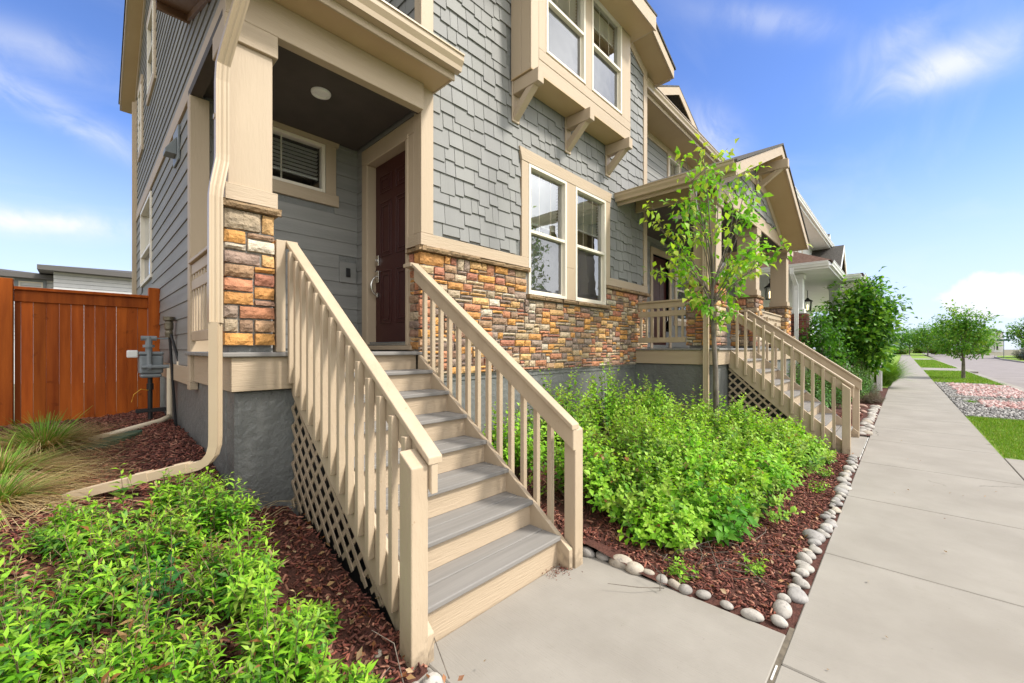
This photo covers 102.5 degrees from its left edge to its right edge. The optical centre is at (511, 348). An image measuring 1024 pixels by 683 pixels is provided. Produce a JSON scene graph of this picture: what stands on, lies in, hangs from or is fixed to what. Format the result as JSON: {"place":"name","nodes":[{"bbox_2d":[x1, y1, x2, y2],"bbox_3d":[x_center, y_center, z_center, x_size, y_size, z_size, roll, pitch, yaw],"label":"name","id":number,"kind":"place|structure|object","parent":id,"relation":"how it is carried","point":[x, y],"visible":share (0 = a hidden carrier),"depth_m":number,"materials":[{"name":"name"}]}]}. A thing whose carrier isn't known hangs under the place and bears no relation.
{"place":"outdoors","nodes":[
{"label":"outdoors","id":0,"kind":"place"},
{"bbox_2d":[0,264,131,383],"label":"gray house","id":1,"kind":"structure","parent":0,"point":[81,279],"depth_m":20.58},
{"bbox_2d":[0,410,427,682],"bbox_3d":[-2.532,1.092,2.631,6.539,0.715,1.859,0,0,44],"label":"mulch chips","id":2,"kind":"object","parent":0,"point":[178,434],"visible":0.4,"depth_m":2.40,"materials":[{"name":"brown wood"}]},
{"bbox_2d":[0,503,37,596],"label":"spirea shrub","id":3,"kind":"object","parent":2,"relation":"on","point":[17,549],"visible":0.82,"depth_m":1.81,"materials":[{"name":"green plant"}]},
{"bbox_2d":[0,539,132,682],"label":"spirea shrub","id":4,"kind":"object","parent":2,"relation":"on","point":[23,651],"visible":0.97,"depth_m":1.47,"materials":[{"name":"green plant"}]},
{"bbox_2d":[0,486,138,534],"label":"dry straw","id":5,"kind":"object","parent":2,"relation":"on","point":[18,509],"visible":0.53,"depth_m":2.30,"materials":[{"name":"beige plant"}]},
{"bbox_2d":[0,458,142,529],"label":"ornamental grass","id":6,"kind":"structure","parent":2,"relation":"on","point":[10,488],"depth_m":2.49,"materials":[{"name":"green plant"}]},
{"bbox_2d":[0,450,144,491],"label":"dry straw","id":7,"kind":"object","parent":2,"relation":"on","point":[68,471],"visible":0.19,"depth_m":2.91,"materials":[{"name":"plant"}]},
{"bbox_2d":[5,489,148,563],"bbox_3d":[-2.201,0.880,2.066,0.459,0.301,0.404,0,0,2],"label":"spirea shrub","id":8,"kind":"object","parent":2,"relation":"on","point":[65,527],"visible":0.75,"depth_m":2.02,"materials":[{"name":"green plant"}]},
{"bbox_2d":[0,432,156,503],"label":"ornamental grass","id":9,"kind":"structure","parent":2,"relation":"on","point":[20,463],"depth_m":2.97,"materials":[{"name":"green plant"}]},
{"bbox_2d":[0,277,159,426],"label":"wooden fence","id":10,"kind":"object","parent":2,"relation":"on","point":[72,347],"visible":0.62,"depth_m":4.75,"materials":[{"name":"brown wood"}]},
{"bbox_2d":[0,406,169,462],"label":"ornamental grass","id":11,"kind":"object","parent":2,"relation":"on","point":[57,437],"depth_m":3.44,"materials":[{"name":"green plant"}]},
{"bbox_2d":[80,430,142,450],"bbox_3d":[-3.678,0.855,3.793,0.200,0.108,0.581,0,0,-5],"label":"valve box","id":12,"kind":"object","parent":2,"relation":"on","point":[136,433],"visible":0.55,"depth_m":3.76,"materials":[{"name":"green plastic"}]},
{"bbox_2d":[35,499,203,628],"bbox_3d":[-1.748,0.943,1.894,0.579,0.462,0.622,0,0,44],"label":"spirea shrub","id":13,"kind":"object","parent":2,"relation":"on","point":[116,566],"visible":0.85,"depth_m":1.82,"materials":[{"name":"green plant"}]},
{"bbox_2d":[109,463,146,522],"bbox_3d":[-2.097,0.810,2.240,0.179,0.382,0.132,0,0,-32],"label":"sapling","id":14,"kind":"object","parent":2,"relation":"on","point":[122,491],"visible":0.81,"depth_m":2.23,"materials":[{"name":"green plant"}]},
{"bbox_2d":[33,578,235,682],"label":"spirea shrub","id":15,"kind":"object","parent":2,"relation":"on","point":[132,661],"visible":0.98,"depth_m":1.47,"materials":[{"name":"green plant"}]},
{"bbox_2d":[3,479,302,591],"bbox_3d":[-1.963,0.996,2.401,0.960,0.224,1.426,0,0,44],"label":"dry straw","id":16,"kind":"object","parent":2,"relation":"on","point":[118,540],"visible":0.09,"depth_m":2.15,"materials":[{"name":"plant"}]},
{"bbox_2d":[125,516,198,640],"bbox_3d":[-1.465,0.982,1.709,0.281,0.518,0.196,0,0,-11],"label":"leafy plant","id":17,"kind":"object","parent":2,"relation":"on","point":[164,579],"visible":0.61,"depth_m":1.71,"materials":[{"name":"green plant"}]},
{"bbox_2d":[163,316,178,425],"bbox_3d":[-3.497,0.245,4.247,0.340,1.171,0.124,0,0,37],"label":"pipe","id":18,"kind":"object","parent":2,"relation":"on","point":[168,325],"visible":0.82,"depth_m":4.32,"materials":[{"name":"black metal"}]},
{"bbox_2d":[139,468,207,523],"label":"spirea shrub","id":19,"kind":"object","parent":2,"relation":"on","point":[162,495],"visible":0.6,"depth_m":2.33,"materials":[{"name":"green plant"}]},
{"bbox_2d":[160,466,261,560],"bbox_3d":[-1.698,0.881,2.235,0.522,0.444,0.508,0,0,2],"label":"spirea shrub","id":20,"kind":"object","parent":2,"relation":"on","point":[209,514],"visible":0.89,"depth_m":2.23,"materials":[{"name":"green plant"}]},
{"bbox_2d":[159,513,288,627],"bbox_3d":[-1.302,1.029,1.893,0.627,0.491,0.515,0,0,44],"label":"spirea shrub","id":21,"kind":"object","parent":2,"relation":"on","point":[224,579],"visible":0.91,"depth_m":1.85,"materials":[{"name":"green plant"}]},
{"bbox_2d":[7,510,485,682],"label":"dry leaves","id":22,"kind":"object","parent":2,"relation":"on","point":[360,653],"visible":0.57,"depth_m":2.03,"materials":[{"name":"brown plant"}]},
{"bbox_2d":[184,582,342,682],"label":"spirea shrub","id":23,"kind":"object","parent":2,"relation":"on","point":[268,657],"visible":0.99,"depth_m":1.55,"materials":[{"name":"green plant"}]},
{"bbox_2d":[294,598,343,640],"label":"spirea shrub","id":24,"kind":"object","parent":2,"relation":"on","point":[333,619],"visible":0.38,"depth_m":1.90,"materials":[{"name":"green plant"}]},
{"bbox_2d":[328,657,393,682],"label":"spirea shrub","id":25,"kind":"object","parent":2,"relation":"on","point":[360,678],"visible":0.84,"depth_m":1.59,"materials":[{"name":"green plant"}]},
{"bbox_2d":[0,0,1023,349],"label":"sky","id":26,"kind":"structure","parent":0,"point":[899,124],"materials":[{"name":"blue"}]},
{"bbox_2d":[14,349,1023,639],"bbox_3d":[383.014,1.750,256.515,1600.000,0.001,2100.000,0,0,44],"label":"ground","id":27,"kind":"structure","parent":0,"point":[1004,353],"depth_m":16.65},
{"bbox_2d":[62,0,675,518],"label":"townhouse","id":28,"kind":"structure","parent":27,"relation":"on","point":[480,162],"depth_m":4.47,"materials":[{"name":"grey wood"}]},
{"bbox_2d":[87,368,171,440],"bbox_3d":[-3.820,0.541,4.167,0.088,0.662,0.765,0,0,11],"label":"drain pipe","id":29,"kind":"object","parent":28,"relation":"attached to","point":[168,416],"visible":0.78,"depth_m":4.40,"materials":[{"name":"beige plastic"}]},
{"bbox_2d":[138,84,140,152],"bbox_3d":[-6.180,-3.820,6.886,0.450,1.000,0.110,0,0,44],"label":"window","id":30,"kind":"structure","parent":28,"relation":"in","point":[139,93],"depth_m":6.98,"materials":[{"name":"beige plastic"}]},
{"bbox_2d":[140,191,151,287],"bbox_3d":[-5.634,-1.635,6.372,1.450,1.230,0.100,0,0,44],"label":"window","id":31,"kind":"structure","parent":28,"relation":"in","point":[146,212],"depth_m":6.60,"materials":[{"name":"beige plastic"}]},
{"bbox_2d":[126,336,169,420],"bbox_3d":[-3.974,0.370,4.504,0.252,1.021,0.370,0,0,44],"label":"gas meter","id":32,"kind":"object","parent":28,"relation":"attached to","point":[151,366],"visible":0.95,"depth_m":4.47,"materials":[{"name":"grey metal"}]},
{"bbox_2d":[147,0,152,94],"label":"window","id":33,"kind":"structure","parent":28,"relation":"in","point":[150,21],"depth_m":5.97,"materials":[{"name":"beige plastic"}]},
{"bbox_2d":[272,126,324,191],"bbox_3d":[-2.637,-2.035,4.538,0.620,0.946,1.381,0,0,44],"label":"window","id":34,"kind":"structure","parent":28,"relation":"in","point":[296,159],"depth_m":4.62,"materials":[{"name":"beige plastic"}]},
{"bbox_2d":[370,151,404,341],"bbox_3d":[-1.318,-1.085,4.485,0.800,2.045,0.141,0,0,44],"label":"door","id":35,"kind":"structure","parent":28,"relation":"in","point":[390,176],"depth_m":4.56,"materials":[{"name":"red paint"}]},
{"bbox_2d":[284,240,582,670],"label":"front steps","id":36,"kind":"structure","parent":28,"relation":"attached to","point":[353,506],"depth_m":2.60,"materials":[{"name":"beige paint"}]},
{"bbox_2d":[528,163,566,298],"bbox_3d":[0.148,-1.493,5.706,0.936,2.027,1.295,0,0,44],"label":"window","id":37,"kind":"structure","parent":28,"relation":"in","point":[547,276],"depth_m":5.50,"materials":[{"name":"beige plastic"}]},
{"bbox_2d":[531,176,605,304],"bbox_3d":[0.850,-1.493,6.441,0.936,2.027,1.320,0,0,44],"label":"window","id":38,"kind":"structure","parent":28,"relation":"in","point":[590,210],"depth_m":6.26,"materials":[{"name":"beige plastic"}]},
{"bbox_2d":[614,78,809,423],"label":"townhouse","id":39,"kind":"structure","parent":27,"relation":"on","point":[681,364],"depth_m":7.96,"materials":[{"name":"beige paint"}]},
{"bbox_2d":[653,256,667,344],"bbox_3d":[3.389,-1.100,9.483,0.109,2.020,0.880,0,0,44],"label":"door","id":40,"kind":"structure","parent":39,"relation":"in","point":[659,291],"depth_m":9.54,"materials":[{"name":"red paint"}]},
{"bbox_2d":[653,254,690,330],"bbox_3d":[4.006,-1.470,10.694,0.930,1.960,1.405,0,0,44],"label":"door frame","id":41,"kind":"structure","parent":39,"relation":"in","point":[680,294],"depth_m":10.40,"materials":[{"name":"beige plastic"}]},
{"bbox_2d":[669,157,679,175],"bbox_3d":[3.614,-4.245,10.284,0.930,1.050,1.130,0,0,44],"label":"window","id":42,"kind":"structure","parent":39,"relation":"in","point":[674,169],"depth_m":10.15,"materials":[{"name":"beige plastic"}]},
{"bbox_2d":[666,259,692,331],"bbox_3d":[4.696,-1.470,11.418,0.930,1.960,1.395,0,0,44],"label":"window","id":43,"kind":"structure","parent":39,"relation":"in","point":[667,270],"depth_m":10.97,"materials":[{"name":"glass"}]},
{"bbox_2d":[725,306,861,454],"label":"front steps","id":44,"kind":"structure","parent":27,"relation":"on","point":[762,382],"depth_m":6.34,"materials":[{"name":"beige paint"}]},
{"bbox_2d":[922,355,1023,391],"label":"curb","id":45,"kind":"structure","parent":27,"relation":"on","point":[1008,384],"depth_m":20.75,"materials":[{"name":"concrete"}]},
{"bbox_2d":[418,556,785,682],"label":"entry walkway","id":46,"kind":"structure","parent":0,"point":[589,624],"depth_m":2.03,"materials":[{"name":"concrete"}]},
{"bbox_2d":[422,672,442,682],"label":"river rock","id":47,"kind":"object","parent":46,"relation":"on","point":[435,677],"visible":0.96,"depth_m":1.73,"materials":[{"name":"white stone"}]},
{"bbox_2d":[447,425,860,634],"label":"mulch chips","id":48,"kind":"object","parent":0,"point":[708,560],"visible":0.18,"depth_m":2.91,"materials":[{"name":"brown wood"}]},
{"bbox_2d":[482,402,558,476],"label":"arching shrub","id":49,"kind":"object","parent":48,"relation":"on","point":[543,449],"visible":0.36,"depth_m":3.81,"materials":[{"name":"green plant"}]},
{"bbox_2d":[514,365,603,458],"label":"arching shrub","id":50,"kind":"object","parent":48,"relation":"on","point":[582,420],"visible":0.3,"depth_m":4.50,"materials":[{"name":"green plant"}]},
{"bbox_2d":[527,424,635,512],"bbox_3d":[0.691,0.982,3.473,0.921,0.728,0.932,0,0,44],"label":"arching shrub","id":51,"kind":"object","parent":48,"relation":"on","point":[595,479],"visible":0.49,"depth_m":3.31,"materials":[{"name":"green plant"}]},
{"bbox_2d":[578,355,648,443],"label":"arching shrub","id":52,"kind":"object","parent":48,"relation":"on","point":[608,412],"visible":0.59,"depth_m":5.06,"materials":[{"name":"green plant"}]},
{"bbox_2d":[609,554,631,568],"bbox_3d":[0.724,1.415,2.723,0.166,0.097,0.124,-2,1,45],"label":"river rock","id":53,"kind":"object","parent":48,"relation":"on","point":[621,558],"visible":0.71,"depth_m":2.69,"materials":[{"name":"white stone"}]},
{"bbox_2d":[625,561,643,575],"bbox_3d":[0.787,1.410,2.638,0.127,0.069,0.097,0,-2,30],"label":"river rock","id":54,"kind":"object","parent":48,"relation":"on","point":[633,568],"visible":0.92,"depth_m":2.61,"materials":[{"name":"white stone"}]},
{"bbox_2d":[584,391,686,486],"bbox_3d":[1.190,0.891,3.914,1.002,0.942,1.094,0,0,44],"label":"arching shrub","id":55,"kind":"object","parent":48,"relation":"on","point":[618,444],"visible":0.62,"depth_m":3.74,"materials":[{"name":"green plant"}]},
{"bbox_2d":[598,444,680,523],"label":"arching shrub","id":56,"kind":"object","parent":48,"relation":"on","point":[618,507],"visible":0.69,"depth_m":3.21,"materials":[{"name":"green plant"}]},
{"bbox_2d":[617,374,683,430],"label":"arching shrub","id":57,"kind":"object","parent":48,"relation":"on","point":[656,401],"visible":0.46,"depth_m":5.68,"materials":[{"name":"green plant"}]},
{"bbox_2d":[617,493,697,554],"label":"arching shrub","id":58,"kind":"object","parent":48,"relation":"on","point":[641,534],"visible":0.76,"depth_m":2.85,"materials":[{"name":"green plant"}]},
{"bbox_2d":[630,405,720,461],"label":"arching shrub","id":59,"kind":"object","parent":48,"relation":"on","point":[671,422],"visible":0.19,"depth_m":4.42,"materials":[{"name":"green plant"}]},
{"bbox_2d":[664,556,698,582],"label":"weed","id":60,"kind":"object","parent":48,"relation":"on","point":[675,571],"visible":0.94,"depth_m":2.54,"materials":[{"name":"green plant"}]},
{"bbox_2d":[639,468,744,547],"bbox_3d":[1.277,1.183,3.151,0.788,0.502,1.041,0,0,44],"label":"arching shrub","id":61,"kind":"object","parent":48,"relation":"on","point":[681,503],"visible":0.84,"depth_m":3.01,"materials":[{"name":"green plant"}]},
{"bbox_2d":[608,522,784,590],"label":"twigs","id":62,"kind":"object","parent":48,"relation":"on","point":[716,564],"visible":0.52,"depth_m":2.66,"materials":[{"name":"brown wood"}]},
{"bbox_2d":[650,406,743,491],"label":"arching shrub","id":63,"kind":"object","parent":48,"relation":"on","point":[694,459],"visible":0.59,"depth_m":3.77,"materials":[{"name":"green plant"}]},
{"bbox_2d":[662,385,742,448],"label":"arching shrub","id":64,"kind":"object","parent":48,"relation":"on","point":[709,415],"visible":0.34,"depth_m":4.93,"materials":[{"name":"green plant"}]},
{"bbox_2d":[611,496,821,609],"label":"dry leaves","id":65,"kind":"object","parent":48,"relation":"on","point":[719,544],"visible":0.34,"depth_m":2.86,"materials":[{"name":"brown plant"}]},
{"bbox_2d":[686,470,762,549],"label":"broadleaf shrub","id":66,"kind":"object","parent":48,"relation":"on","point":[727,531],"visible":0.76,"depth_m":2.96,"materials":[{"name":"green plant"}]},
{"bbox_2d":[639,133,811,441],"bbox_3d":[2.599,-0.670,5.138,1.796,4.030,1.351,0,0,-12],"label":"young tree","id":67,"kind":"object","parent":48,"relation":"on","point":[730,272],"visible":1,"depth_m":5.19,"materials":[{"name":"green plant"}]},
{"bbox_2d":[694,393,768,435],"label":"arching shrub","id":68,"kind":"object","parent":48,"relation":"on","point":[735,410],"visible":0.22,"depth_m":5.51,"materials":[{"name":"green plant"}]},
{"bbox_2d":[697,420,768,471],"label":"arching shrub","id":69,"kind":"object","parent":48,"relation":"on","point":[735,440],"visible":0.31,"depth_m":4.47,"materials":[{"name":"green plant"}]},
{"bbox_2d":[715,404,779,454],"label":"arching shrub","id":70,"kind":"object","parent":48,"relation":"on","point":[748,426],"visible":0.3,"depth_m":5.14,"materials":[{"name":"green plant"}]},
{"bbox_2d":[691,459,805,522],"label":"arching shrub","id":71,"kind":"object","parent":48,"relation":"on","point":[751,488],"visible":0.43,"depth_m":3.46,"materials":[{"name":"green plant"}]},
{"bbox_2d":[740,608,763,621],"bbox_3d":[1.278,1.415,2.185,0.112,0.051,0.070,-2,-3,35],"label":"river rock","id":72,"kind":"object","parent":48,"relation":"on","point":[752,614],"visible":1,"depth_m":2.17,"materials":[{"name":"white stone"}]},
{"bbox_2d":[736,551,768,577],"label":"weed","id":73,"kind":"object","parent":48,"relation":"on","point":[756,570],"visible":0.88,"depth_m":2.61,"materials":[{"name":"green plant"}]},
{"bbox_2d":[704,431,805,494],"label":"arching shrub","id":74,"kind":"object","parent":48,"relation":"on","point":[769,465],"visible":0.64,"depth_m":3.93,"materials":[{"name":"green plant"}]},
{"bbox_2d":[770,614,787,627],"bbox_3d":[1.390,1.417,2.136,0.080,0.049,0.064,-3,0,41],"label":"river rock","id":75,"kind":"object","parent":48,"relation":"on","point":[778,621],"visible":1,"depth_m":2.12,"materials":[{"name":"white stone"}]},
{"bbox_2d":[772,600,791,619],"bbox_3d":[1.470,1.418,2.235,0.090,0.070,0.125,-10,-1,41],"label":"river rock","id":76,"kind":"object","parent":48,"relation":"on","point":[783,608],"visible":0.92,"depth_m":2.21,"materials":[{"name":"white stone"}]},
{"bbox_2d":[730,412,834,477],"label":"arching shrub","id":77,"kind":"object","parent":48,"relation":"on","point":[784,442],"visible":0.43,"depth_m":4.50,"materials":[{"name":"green plant"}]},
{"bbox_2d":[740,415,837,461],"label":"arching shrub","id":78,"kind":"object","parent":48,"relation":"on","point":[791,424],"visible":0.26,"depth_m":5.10,"materials":[{"name":"green plant"}]},
{"bbox_2d":[787,587,808,603],"bbox_3d":[1.649,1.424,2.366,0.125,0.065,0.107,-2,4,-42],"label":"river rock","id":79,"kind":"object","parent":48,"relation":"on","point":[797,595],"visible":0.91,"depth_m":2.34,"materials":[{"name":"white stone"}]},
{"bbox_2d":[802,529,825,542],"bbox_3d":[2.290,1.422,3.112,0.134,0.080,0.161,-8,1,10],"label":"river rock","id":80,"kind":"object","parent":48,"relation":"on","point":[814,534],"visible":0.81,"depth_m":3.09,"materials":[{"name":"white stone"}]},
{"bbox_2d":[803,436,837,466],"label":"arching shrub","id":81,"kind":"object","parent":48,"relation":"on","point":[826,461],"visible":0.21,"depth_m":5.04,"materials":[{"name":"green plant"}]},
{"bbox_2d":[835,436,867,456],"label":"porch walkway","id":82,"kind":"structure","parent":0,"point":[857,445],"depth_m":6.08,"materials":[{"name":"concrete"}]},
{"bbox_2d":[829,388,887,435],"bbox_3d":[8.361,1.385,11.926,3.570,0.062,11.200,0,0,44],"label":"planting bed","id":83,"kind":"object","parent":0,"point":[883,392],"visible":0.06,"depth_m":9.70,"materials":[{"name":"soil"}]},
{"bbox_2d":[786,368,837,406],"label":"dark shrub","id":84,"kind":"object","parent":83,"relation":"on","point":[817,395],"visible":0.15,"depth_m":8.62,"materials":[{"name":"green plant"}]},
{"bbox_2d":[795,299,860,380],"bbox_3d":[8.767,0.014,11.863,2.056,2.834,2.117,0,0,44],"label":"maple tree","id":85,"kind":"object","parent":83,"relation":"on","point":[823,346],"visible":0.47,"depth_m":11.53,"materials":[{"name":"green plant"}]},
{"bbox_2d":[805,354,851,407],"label":"dark shrub","id":86,"kind":"object","parent":83,"relation":"on","point":[828,385],"visible":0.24,"depth_m":9.58,"materials":[{"name":"green plant"}]},
{"bbox_2d":[847,360,875,398],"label":"dark shrub","id":87,"kind":"object","parent":83,"relation":"on","point":[868,383],"visible":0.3,"depth_m":11.44,"materials":[{"name":"green plant"}]},
{"bbox_2d":[809,266,917,376],"bbox_3d":[10.932,-0.574,13.053,2.800,4.011,2.493,0,0,44],"label":"maple tree","id":88,"kind":"object","parent":83,"relation":"on","point":[867,309],"visible":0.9,"depth_m":12.53,"materials":[{"name":"green plant"}]},
{"bbox_2d":[860,391,885,403],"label":"lavender plant","id":89,"kind":"object","parent":83,"relation":"on","point":[873,398],"visible":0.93,"depth_m":10.54,"materials":[{"name":"green plant"}]},
{"bbox_2d":[857,353,924,387],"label":"lawn","id":90,"kind":"structure","parent":0,"point":[898,356],"depth_m":89.98,"materials":[{"name":"green plant"}]},
{"bbox_2d":[666,187,876,375],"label":"white house","id":91,"kind":"structure","parent":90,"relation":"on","point":[817,267],"depth_m":13.35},
{"bbox_2d":[868,358,919,386],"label":"feathery plant","id":92,"kind":"object","parent":90,"relation":"on","point":[890,378],"visible":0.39,"depth_m":14.90,"materials":[{"name":"green plant"}]},
{"bbox_2d":[890,324,931,354],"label":"street tree","id":93,"kind":"object","parent":90,"relation":"on","point":[903,334],"visible":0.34,"depth_m":100.35,"materials":[{"name":"green plant"}]},
{"bbox_2d":[774,355,1023,682],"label":"sidewalk","id":94,"kind":"structure","parent":0,"point":[927,605],"depth_m":2.72,"materials":[{"name":"concrete"}]},
{"bbox_2d":[902,318,950,355],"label":"street tree","id":95,"kind":"object","parent":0,"point":[924,334],"visible":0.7,"depth_m":82.93,"materials":[{"name":"green plant"}]},
{"bbox_2d":[914,359,955,367],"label":"lawn grass","id":96,"kind":"structure","parent":0,"point":[921,363],"depth_m":36.72,"materials":[{"name":"green plant"}]},
{"bbox_2d":[924,370,998,383],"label":"lawn grass","id":97,"kind":"structure","parent":0,"point":[942,376],"depth_m":20.09,"materials":[{"name":"green plant"}]},
{"bbox_2d":[924,299,1003,377],"bbox_3d":[21.947,-0.515,20.001,2.771,3.892,2.802,0,0,44],"label":"street tree","id":98,"kind":"object","parent":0,"point":[968,336],"visible":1,"depth_m":19.72,"materials":[{"name":"green plant"}]},
{"bbox_2d":[922,353,1023,387],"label":"road","id":99,"kind":"structure","parent":0,"point":[1006,371],"depth_m":35.60,"materials":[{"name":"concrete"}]},
{"bbox_2d":[935,381,1023,419],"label":"gravel","id":100,"kind":"structure","parent":0,"point":[967,408],"depth_m":9.85,"materials":[{"name":"grey gravel"}]},
{"bbox_2d":[966,416,1023,459],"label":"lawn","id":101,"kind":"structure","parent":0,"point":[997,450],"depth_m":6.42,"materials":[{"name":"green plant"}]},
{"bbox_2d":[997,356,1023,360],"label":"lawn","id":102,"kind":"structure","parent":0,"point":[1009,357],"depth_m":65.67,"materials":[{"name":"green plant"}]},
{"bbox_2d":[995,317,1023,347],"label":"street tree","id":103,"kind":"object","parent":102,"relation":"on","point":[1019,334],"visible":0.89,"depth_m":62.29,"materials":[{"name":"green plant"}]},
{"bbox_2d":[1004,458,1023,479],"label":"concrete pad","id":104,"kind":"object","parent":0,"point":[1016,465],"visible":0.44,"depth_m":5.05,"materials":[{"name":"grey concrete"}]},
{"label":"strip soil","id":105,"kind":"structure","parent":0,"visible":0},
{"bbox_2d":[767,627,794,682],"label":"walk joint","id":106,"kind":"object","parent":105,"relation":"on","point":[782,652],"visible":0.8,"depth_m":1.93,"materials":[{"name":"beige concrete"}]},
{"label":"gravel strip","id":107,"kind":"structure","parent":105,"relation":"on","visible":0},
{"bbox_2d":[946,382,1023,409],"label":"gravel","id":108,"kind":"structure","parent":107,"relation":"on","point":[987,390],"depth_m":13.02,"materials":[{"name":"pink gravel"}]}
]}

